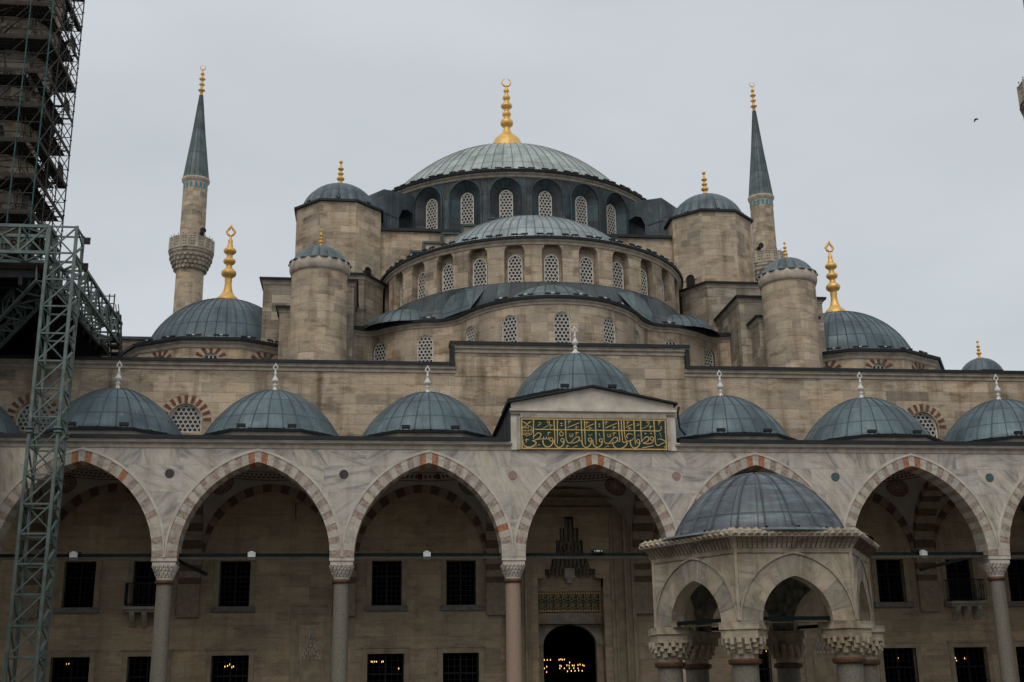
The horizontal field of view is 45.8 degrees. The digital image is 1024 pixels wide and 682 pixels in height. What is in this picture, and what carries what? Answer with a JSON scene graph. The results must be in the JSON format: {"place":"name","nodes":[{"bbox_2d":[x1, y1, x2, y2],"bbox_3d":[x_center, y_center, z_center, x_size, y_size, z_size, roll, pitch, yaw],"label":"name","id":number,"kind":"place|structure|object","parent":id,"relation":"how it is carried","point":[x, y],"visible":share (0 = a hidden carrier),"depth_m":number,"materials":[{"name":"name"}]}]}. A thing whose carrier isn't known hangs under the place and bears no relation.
{"place":"outdoors","nodes":[
{"label":"outdoors","id":0,"kind":"place"},
{"bbox_2d":[0,264,60,348],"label":"lattice beam","id":1,"kind":"structure","parent":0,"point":[16,303],"depth_m":48.39,"materials":[{"name":"grey metal"}]},
{"bbox_2d":[0,263,107,362],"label":"work platform","id":2,"kind":"structure","parent":1,"relation":"on","point":[22,340],"depth_m":51.58,"materials":[{"name":"green metal"}]},
{"bbox_2d":[0,0,84,277],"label":"scaffold","id":3,"kind":"object","parent":2,"relation":"on","point":[45,145],"visible":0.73,"depth_m":56.66,"materials":[{"name":"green metal"}]},
{"bbox_2d":[35,0,1023,370],"label":"sky","id":4,"kind":"structure","parent":0,"point":[874,148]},
{"label":"courtyard ground","id":5,"kind":"structure","parent":0,"visible":0},
{"bbox_2d":[0,0,65,335],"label":"minaret","id":6,"kind":"object","parent":5,"relation":"on","point":[12,91],"visible":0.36,"depth_m":57.16,"materials":[{"name":"stone"}]},
{"bbox_2d":[2,225,90,681],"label":"lattice tower","id":7,"kind":"structure","parent":5,"relation":"on","point":[58,480],"depth_m":43.73,"materials":[{"name":"metal"}]},
{"bbox_2d":[0,223,54,263],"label":"lattice beam","id":8,"kind":"structure","parent":7,"relation":"attached to","point":[26,236],"depth_m":45.76,"materials":[{"name":"grey metal"}]},
{"bbox_2d":[54,260,122,345],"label":"lattice beam","id":9,"kind":"structure","parent":7,"relation":"attached to","point":[101,320],"depth_m":50.40,"materials":[{"name":"grey metal"}]},
{"bbox_2d":[168,65,214,312],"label":"minaret","id":10,"kind":"object","parent":5,"relation":"on","point":[191,252],"visible":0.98,"depth_m":93.99,"materials":[{"name":"stone"}]},
{"bbox_2d":[199,227,205,235],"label":"loudspeaker","id":11,"kind":"object","parent":10,"relation":"on","point":[202,230],"visible":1,"depth_m":93.21,"materials":[{"name":"black metal"}]},
{"bbox_2d":[0,79,1023,681],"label":"mosque","id":12,"kind":"structure","parent":5,"relation":"on","point":[350,367],"depth_m":56.01,"materials":[{"name":"stone"}]},
{"bbox_2d":[16,402,49,430],"bbox_3d":[-20.730,3.305,52.542,1.440,1.300,0.085,1,-16,-6],"label":"lunette window","id":13,"kind":"structure","parent":12,"relation":"in","point":[22,418],"depth_m":52.53,"materials":[{"name":"white paint"}]},
{"bbox_2d":[45,650,97,681],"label":"lower window","id":14,"kind":"structure","parent":12,"relation":"in","point":[51,653],"depth_m":49.76,"materials":[{"name":"brown stone"}]},
{"bbox_2d":[53,560,101,612],"bbox_3d":[-18.102,10.170,50.732,1.840,2.410,0.500,1,-16,-6],"label":"upper window","id":15,"kind":"structure","parent":12,"relation":"in","point":[58,608],"depth_m":50.64,"materials":[{"name":"brown stone"}]},
{"bbox_2d":[87,294,122,356],"bbox_3d":[-18.241,-0.581,54.252,1.789,3.054,0.700,1,-16,-6],"label":"access stair","id":16,"kind":"object","parent":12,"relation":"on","point":[118,347],"visible":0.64,"depth_m":54.11,"materials":[{"name":"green metal"}]},
{"bbox_2d":[123,560,155,612],"bbox_3d":[-15.300,10.219,51.045,1.840,2.410,0.500,1,-16,-6],"label":"upper window","id":17,"kind":"structure","parent":12,"relation":"in","point":[131,562],"depth_m":51.01,"materials":[{"name":"brown metal"}]},
{"bbox_2d":[120,649,173,681],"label":"lower window","id":18,"kind":"structure","parent":12,"relation":"in","point":[126,653],"depth_m":50.06,"materials":[{"name":"brown stone"}]},
{"bbox_2d":[170,404,201,431],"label":"lunette window","id":19,"kind":"structure","parent":12,"relation":"in","point":[187,418],"depth_m":53.28,"materials":[{"name":"white paint"}]},
{"bbox_2d":[186,334,200,335],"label":"light bar","id":20,"kind":"object","parent":12,"relation":"on","point":[193,334],"visible":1,"depth_m":56.95,"materials":[{"name":"black metal"}]},
{"bbox_2d":[213,334,228,336],"bbox_3d":[-13.697,-0.239,57.059,0.720,0.160,0.085,2,-17,-11],"label":"light bar","id":21,"kind":"object","parent":12,"relation":"on","point":[223,335],"visible":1,"depth_m":57.03,"materials":[{"name":"black metal"}]},
{"bbox_2d":[224,656,234,669],"bbox_3d":[-12.245,13.181,52.719,0.500,2.221,0.498,1,-16,-6],"label":"chandelier","id":22,"kind":"object","parent":12,"relation":"hanging from","point":[229,666],"visible":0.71,"depth_m":52.43,"materials":[{"name":"gold metal"}]},
{"bbox_2d":[205,648,255,681],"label":"lower window","id":23,"kind":"structure","parent":12,"relation":"in","point":[210,652],"depth_m":50.47,"materials":[{"name":"brown stone"}]},
{"bbox_2d":[211,560,255,611],"bbox_3d":[-11.762,10.281,51.440,1.840,2.410,0.500,1,-16,-6],"label":"upper window","id":24,"kind":"structure","parent":12,"relation":"in","point":[250,608],"depth_m":51.35,"materials":[{"name":"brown stone"}]},
{"bbox_2d":[241,335,255,338],"bbox_3d":[-12.486,-0.139,57.462,0.720,0.160,0.085,7,-18,-25],"label":"light bar","id":25,"kind":"object","parent":12,"relation":"on","point":[250,337],"visible":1,"depth_m":57.43,"materials":[{"name":"black metal"}]},
{"bbox_2d":[374,342,384,360],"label":"exedra window","id":26,"kind":"structure","parent":12,"relation":"in","point":[379,350],"depth_m":61.16,"materials":[{"name":"white paint"}]},
{"bbox_2d":[369,655,398,671],"bbox_3d":[-5.812,13.427,53.397,1.329,2.222,1.329,-11,-19,30],"label":"chandelier","id":27,"kind":"object","parent":12,"relation":"hanging from","point":[381,670],"visible":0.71,"depth_m":53.16,"materials":[{"name":"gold metal"}]},
{"bbox_2d":[361,646,410,681],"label":"lower window","id":28,"kind":"structure","parent":12,"relation":"in","point":[366,651],"depth_m":51.19,"materials":[{"name":"brown stone"}]},
{"bbox_2d":[365,559,407,610],"bbox_3d":[-5.393,10.392,52.150,1.840,2.410,0.500,1,-16,-6],"label":"upper window","id":29,"kind":"structure","parent":12,"relation":"in","point":[403,606],"depth_m":52.03,"materials":[{"name":"brown stone"}]},
{"bbox_2d":[400,283,402,306],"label":"semi dome window","id":30,"kind":"structure","parent":12,"relation":"in","point":[401,295],"depth_m":64.25,"materials":[{"name":"white paint"}]},
{"bbox_2d":[418,272,424,298],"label":"semi dome window","id":31,"kind":"structure","parent":12,"relation":"in","point":[421,280],"depth_m":62.75,"materials":[{"name":"white paint"}]},
{"bbox_2d":[417,335,432,361],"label":"exedra window","id":32,"kind":"structure","parent":12,"relation":"in","point":[425,343],"depth_m":60.01,"materials":[{"name":"white paint"}]},
{"bbox_2d":[421,317,435,318],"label":"light bar","id":33,"kind":"object","parent":12,"relation":"on","point":[428,317],"visible":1,"depth_m":60.37,"materials":[{"name":"black metal"}]},
{"bbox_2d":[426,199,437,228],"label":"drum window","id":34,"kind":"structure","parent":12,"relation":"in","point":[432,205],"depth_m":72.45,"materials":[{"name":"white paint"}]},
{"bbox_2d":[442,264,452,291],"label":"semi dome window","id":35,"kind":"structure","parent":12,"relation":"in","point":[447,279],"depth_m":61.58,"materials":[{"name":"white paint"}]},
{"bbox_2d":[441,241,454,245],"bbox_3d":[-3.248,-4.911,61.427,0.850,0.160,0.085,-10,-19,29],"label":"light bar","id":36,"kind":"object","parent":12,"relation":"on","point":[449,243],"visible":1,"depth_m":61.38,"materials":[{"name":"black metal"}]},
{"bbox_2d":[436,645,485,681],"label":"lower window","id":37,"kind":"structure","parent":12,"relation":"in","point":[441,649],"depth_m":51.53,"materials":[{"name":"brown stone"}]},
{"bbox_2d":[440,559,482,609],"bbox_3d":[-2.213,10.448,52.505,1.840,2.410,0.500,1,-16,-6],"label":"upper window","id":38,"kind":"structure","parent":12,"relation":"in","point":[443,606],"depth_m":52.43,"materials":[{"name":"brown stone"}]},
{"bbox_2d":[461,193,473,223],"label":"drum window","id":39,"kind":"structure","parent":12,"relation":"in","point":[467,199],"depth_m":71.61,"materials":[{"name":"white paint"}]},
{"bbox_2d":[462,237,477,241],"bbox_3d":[-2.105,-5.088,60.886,0.850,0.160,0.085,-7,-18,21],"label":"light bar","id":40,"kind":"object","parent":12,"relation":"on","point":[475,238],"visible":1,"depth_m":60.88,"materials":[{"name":"black metal"}]},
{"bbox_2d":[466,326,473,340],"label":"exedra window","id":41,"kind":"structure","parent":12,"relation":"in","point":[470,333],"depth_m":58.86,"materials":[{"name":"white paint"}]},
{"bbox_2d":[473,258,487,285],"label":"semi dome window","id":42,"kind":"structure","parent":12,"relation":"in","point":[480,277],"depth_m":60.79,"materials":[{"name":"white paint"}]},
{"bbox_2d":[486,234,502,237],"bbox_3d":[-0.890,-5.215,60.517,0.850,0.160,0.085,-5,-17,13],"label":"light bar","id":43,"kind":"object","parent":12,"relation":"on","point":[488,236],"visible":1,"depth_m":60.50,"materials":[{"name":"black metal"}]},
{"bbox_2d":[499,190,512,217],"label":"drum window","id":44,"kind":"structure","parent":12,"relation":"in","point":[505,197],"depth_m":71.35,"materials":[{"name":"white paint"}]},
{"bbox_2d":[502,315,516,341],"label":"exedra window","id":45,"kind":"structure","parent":12,"relation":"in","point":[509,327],"depth_m":57.06,"materials":[{"name":"white paint"}]},
{"bbox_2d":[508,255,522,282],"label":"semi dome window","id":46,"kind":"structure","parent":12,"relation":"in","point":[515,264],"depth_m":60.39,"materials":[{"name":"white paint"}]},
{"bbox_2d":[511,233,527,235],"bbox_3d":[0.370,-5.289,60.330,0.850,0.160,0.085,-2,-16,4],"label":"light bar","id":47,"kind":"object","parent":12,"relation":"on","point":[513,234],"visible":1,"depth_m":60.32,"materials":[{"name":"black metal"}]},
{"bbox_2d":[518,293,532,295],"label":"light bar","id":48,"kind":"object","parent":12,"relation":"on","point":[525,294],"visible":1,"depth_m":57.10,"materials":[{"name":"black metal"}]},
{"bbox_2d":[538,191,551,215],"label":"drum window","id":49,"kind":"structure","parent":12,"relation":"in","point":[544,198],"depth_m":71.63,"materials":[{"name":"white paint"}]},
{"bbox_2d":[544,254,558,281],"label":"semi dome window","id":50,"kind":"structure","parent":12,"relation":"in","point":[551,263],"depth_m":60.40,"materials":[{"name":"white paint"}]},
{"bbox_2d":[545,292,559,294],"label":"light bar","id":51,"kind":"object","parent":12,"relation":"on","point":[547,293],"visible":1,"depth_m":56.97,"materials":[{"name":"black metal"}]},
{"bbox_2d":[553,312,570,342],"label":"exedra window","id":52,"kind":"structure","parent":12,"relation":"in","point":[562,332],"depth_m":56.63,"materials":[{"name":"white paint"}]},
{"bbox_2d":[544,626,587,674],"bbox_3d":[2.470,14.323,56.197,2.021,2.223,1.992,1,-16,-6],"label":"chandelier","id":53,"kind":"object","parent":12,"relation":"hanging from","point":[561,673],"visible":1,"depth_m":55.96,"materials":[{"name":"black metal"}]},
{"bbox_2d":[562,233,578,235],"bbox_3d":[2.909,-5.275,60.510,0.850,0.160,0.085,3,-17,-12],"label":"light bar","id":54,"kind":"object","parent":12,"relation":"on","point":[564,234],"visible":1,"depth_m":60.49,"materials":[{"name":"black metal"}]},
{"bbox_2d":[573,293,587,295],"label":"light bar","id":55,"kind":"object","parent":12,"relation":"on","point":[580,294],"visible":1,"depth_m":57.18,"materials":[{"name":"black metal"}]},
{"bbox_2d":[575,196,587,224],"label":"drum window","id":56,"kind":"structure","parent":12,"relation":"in","point":[580,203],"depth_m":72.40,"materials":[{"name":"white paint"}]},
{"bbox_2d":[579,257,593,283],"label":"semi dome window","id":57,"kind":"structure","parent":12,"relation":"in","point":[585,263],"depth_m":60.79,"materials":[{"name":"white paint"}]},
{"bbox_2d":[586,235,601,238],"bbox_3d":[4.129,-5.186,60.874,0.850,0.160,0.085,6,-18,-21],"label":"light bar","id":58,"kind":"object","parent":12,"relation":"on","point":[588,236],"visible":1,"depth_m":60.86,"materials":[{"name":"black metal"}]},
{"bbox_2d":[603,317,615,342],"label":"exedra window","id":59,"kind":"structure","parent":12,"relation":"in","point":[609,327],"depth_m":57.62,"materials":[{"name":"white paint"}]},
{"bbox_2d":[606,204,615,233],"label":"drum window","id":60,"kind":"structure","parent":12,"relation":"in","point":[611,219],"depth_m":73.70,"materials":[{"name":"white paint"}]},
{"bbox_2d":[613,262,623,288],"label":"semi dome window","id":61,"kind":"structure","parent":12,"relation":"in","point":[618,282],"depth_m":61.61,"materials":[{"name":"white paint"}]},
{"bbox_2d":[635,331,638,343],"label":"exedra window","id":62,"kind":"structure","parent":12,"relation":"in","point":[636,335],"depth_m":60.04,"materials":[{"name":"white paint"}]},
{"bbox_2d":[641,269,647,294],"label":"semi dome window","id":63,"kind":"structure","parent":12,"relation":"in","point":[644,287],"depth_m":62.78,"materials":[{"name":"white paint"}]},
{"bbox_2d":[662,281,663,301],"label":"semi dome window","id":64,"kind":"structure","parent":12,"relation":"in","point":[662,281],"depth_m":64.30,"materials":[{"name":"white paint"}]},
{"bbox_2d":[665,339,676,344],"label":"exedra window","id":65,"kind":"structure","parent":12,"relation":"in","point":[670,341],"depth_m":61.55,"materials":[{"name":"white paint"}]},
{"bbox_2d":[704,348,713,365],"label":"exedra window","id":66,"kind":"structure","parent":12,"relation":"in","point":[708,356],"depth_m":63.16,"materials":[{"name":"white paint"}]},
{"bbox_2d":[732,645,777,681],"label":"lower window","id":67,"kind":"structure","parent":12,"relation":"in","point":[774,670],"depth_m":52.92,"materials":[{"name":"brown stone"}]},
{"bbox_2d":[870,558,913,606],"bbox_3d":[17.045,10.785,54.653,1.840,2.410,0.500,1,-16,-6],"label":"upper window","id":68,"kind":"structure","parent":12,"relation":"in","point":[908,603],"depth_m":54.58,"materials":[{"name":"brown stone"}]},
{"bbox_2d":[878,641,923,681],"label":"lower window","id":69,"kind":"structure","parent":12,"relation":"in","point":[888,644],"depth_m":53.68,"materials":[{"name":"brown stone"}]},
{"bbox_2d":[913,412,937,437],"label":"lunette window","id":70,"kind":"structure","parent":12,"relation":"in","point":[923,418],"depth_m":57.09,"materials":[{"name":"white paint"}]},
{"bbox_2d":[940,558,982,606],"bbox_3d":[20.304,10.842,55.017,1.840,2.410,0.500,1,-16,-6],"label":"upper window","id":71,"kind":"structure","parent":12,"relation":"in","point":[973,561],"depth_m":55.01,"materials":[{"name":"brown stone"}]},
{"bbox_2d":[947,640,995,681],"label":"lower window","id":72,"kind":"structure","parent":12,"relation":"in","point":[960,643],"depth_m":54.03,"materials":[{"name":"brown stone"}]},
{"bbox_2d":[1004,558,1023,605],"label":"upper window","id":73,"kind":"structure","parent":12,"relation":"in","point":[1010,603],"depth_m":55.23,"materials":[{"name":"brown stone"}]},
{"bbox_2d":[1013,640,1023,681],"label":"lower window","id":74,"kind":"structure","parent":12,"relation":"in","point":[1016,643],"depth_m":54.29,"materials":[{"name":"brown stone"}]},
{"bbox_2d":[0,326,1023,681],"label":"portico","id":75,"kind":"structure","parent":5,"relation":"on","point":[652,468],"depth_m":48.13,"materials":[{"name":"grey stone"}]},
{"bbox_2d":[68,422,76,426],"bbox_3d":[-16.927,3.219,46.545,0.340,0.210,0.160,1,-16,-6],"label":"box lamp","id":76,"kind":"object","parent":75,"relation":"on","point":[74,424],"visible":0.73,"depth_m":46.49,"materials":[{"name":"black metal"}]},
{"bbox_2d":[67,551,81,559],"bbox_3d":[-16.166,7.939,44.731,0.520,0.310,0.307,1,-16,-6],"label":"floodlight","id":77,"kind":"object","parent":75,"relation":"attached to","point":[73,553],"visible":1,"depth_m":44.60,"materials":[{"name":"white metal"}]},
{"bbox_2d":[119,422,128,426],"bbox_3d":[-14.979,3.253,46.762,0.340,0.210,0.160,1,-16,-6],"label":"box lamp","id":78,"kind":"object","parent":75,"relation":"on","point":[126,424],"visible":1,"depth_m":46.71,"materials":[{"name":"black metal"}]},
{"bbox_2d":[178,559,207,575],"bbox_3d":[-12.244,8.613,46.113,0.247,0.459,2.217,-5,-17,15],"label":"steel arm","id":79,"kind":"object","parent":75,"relation":"attached to","point":[194,568],"visible":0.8,"depth_m":46.23},
{"bbox_2d":[236,423,245,427],"bbox_3d":[-10.565,3.330,47.255,0.340,0.210,0.160,1,-16,-6],"label":"box lamp","id":80,"kind":"object","parent":75,"relation":"on","point":[238,425],"visible":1,"depth_m":47.20,"materials":[{"name":"black metal"}]},
{"bbox_2d":[245,551,258,559],"bbox_3d":[-9.756,8.051,45.446,0.520,0.310,0.307,1,-16,-6],"label":"floodlight","id":81,"kind":"object","parent":75,"relation":"attached to","point":[251,555],"visible":1,"depth_m":45.31,"materials":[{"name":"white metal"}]},
{"bbox_2d":[288,424,296,427],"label":"box lamp","id":82,"kind":"object","parent":75,"relation":"on","point":[292,425],"visible":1,"depth_m":47.42,"materials":[{"name":"black metal"}]},
{"bbox_2d":[401,425,409,429],"bbox_3d":[-4.203,3.442,47.965,0.340,0.210,0.160,1,-16,-6],"label":"box lamp","id":83,"kind":"object","parent":75,"relation":"on","point":[405,427],"visible":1,"depth_m":47.91,"materials":[{"name":"black metal"}]},
{"bbox_2d":[420,551,433,558],"bbox_3d":[-3.248,8.164,46.172,0.520,0.310,0.307,1,-16,-6],"label":"floodlight","id":84,"kind":"object","parent":75,"relation":"attached to","point":[426,553],"visible":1,"depth_m":46.03,"materials":[{"name":"white metal"}]},
{"bbox_2d":[451,425,459,429],"bbox_3d":[-2.255,3.476,48.182,0.340,0.210,0.160,1,-16,-6],"label":"box lamp","id":85,"kind":"object","parent":75,"relation":"on","point":[455,427],"visible":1,"depth_m":48.13,"materials":[{"name":"black metal"}]},
{"bbox_2d":[560,384,568,388],"bbox_3d":[2.139,1.851,49.123,0.340,0.210,0.160,1,-16,-6],"label":"box lamp","id":86,"kind":"object","parent":75,"relation":"on","point":[564,385],"visible":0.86,"depth_m":49.06,"materials":[{"name":"black metal"}]},
{"bbox_2d":[591,549,603,552],"bbox_3d":[3.307,8.159,46.956,0.520,0.130,0.275,1,-16,-6],"label":"floodlight","id":87,"kind":"object","parent":75,"relation":"on","point":[597,550],"visible":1,"depth_m":46.85,"materials":[{"name":"white metal"}]},
{"bbox_2d":[608,384,616,388],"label":"box lamp","id":88,"kind":"object","parent":75,"relation":"on","point":[612,386],"visible":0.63,"depth_m":49.29,"materials":[{"name":"black metal"}]},
{"bbox_2d":[716,428,725,432],"bbox_3d":[8.521,3.664,49.384,0.340,0.210,0.160,1,-16,-6],"label":"box lamp","id":89,"kind":"object","parent":75,"relation":"on","point":[718,430],"visible":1,"depth_m":49.33,"materials":[{"name":"black metal"}]},
{"bbox_2d":[763,428,771,432],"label":"box lamp","id":90,"kind":"object","parent":75,"relation":"on","point":[765,430],"visible":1,"depth_m":49.55,"materials":[{"name":"black metal"}]},
{"bbox_2d":[867,429,876,433],"bbox_3d":[14.883,3.776,50.094,0.340,0.210,0.160,1,-16,-6],"label":"box lamp","id":91,"kind":"object","parent":75,"relation":"on","point":[869,431],"visible":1,"depth_m":50.04,"materials":[{"name":"black metal"}]},
{"bbox_2d":[912,430,921,433],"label":"box lamp","id":92,"kind":"object","parent":75,"relation":"on","point":[917,431],"visible":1,"depth_m":50.25,"materials":[{"name":"black metal"}]},
{"bbox_2d":[916,550,927,557],"bbox_3d":[16.371,8.508,48.361,0.520,0.310,0.307,5,-17,-20],"label":"floodlight","id":93,"kind":"object","parent":75,"relation":"attached to","point":[922,552],"visible":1,"depth_m":48.24,"materials":[{"name":"white metal"}]},
{"bbox_2d":[919,558,971,570],"bbox_3d":[18.244,9.090,49.962,0.275,0.519,3.288,11,-20,-35],"label":"steel arm","id":94,"kind":"object","parent":75,"relation":"attached to","point":[941,564],"visible":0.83,"depth_m":50.30},
{"bbox_2d":[1014,431,1023,434],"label":"box lamp","id":95,"kind":"object","parent":75,"relation":"on","point":[1018,432],"visible":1,"depth_m":50.74,"materials":[{"name":"black metal"}]},
{"bbox_2d":[639,472,884,681],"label":"ablution fountain","id":96,"kind":"object","parent":5,"relation":"on","point":[744,553],"visible":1,"depth_m":25.61,"materials":[{"name":"stone"}]},
{"bbox_2d":[748,82,783,281],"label":"minaret","id":97,"kind":"object","parent":5,"relation":"on","point":[760,198],"visible":0.31,"depth_m":100.09,"materials":[{"name":"stone"}]},
{"bbox_2d":[756,242,763,249],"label":"loudspeaker","id":98,"kind":"object","parent":97,"relation":"on","point":[760,245],"visible":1,"depth_m":98.11,"materials":[{"name":"black metal"}]},
{"bbox_2d":[1017,0,1023,117],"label":"minaret","id":99,"kind":"object","parent":5,"relation":"on","point":[1020,90],"visible":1,"depth_m":59.91,"materials":[{"name":"stone"}]}
]}

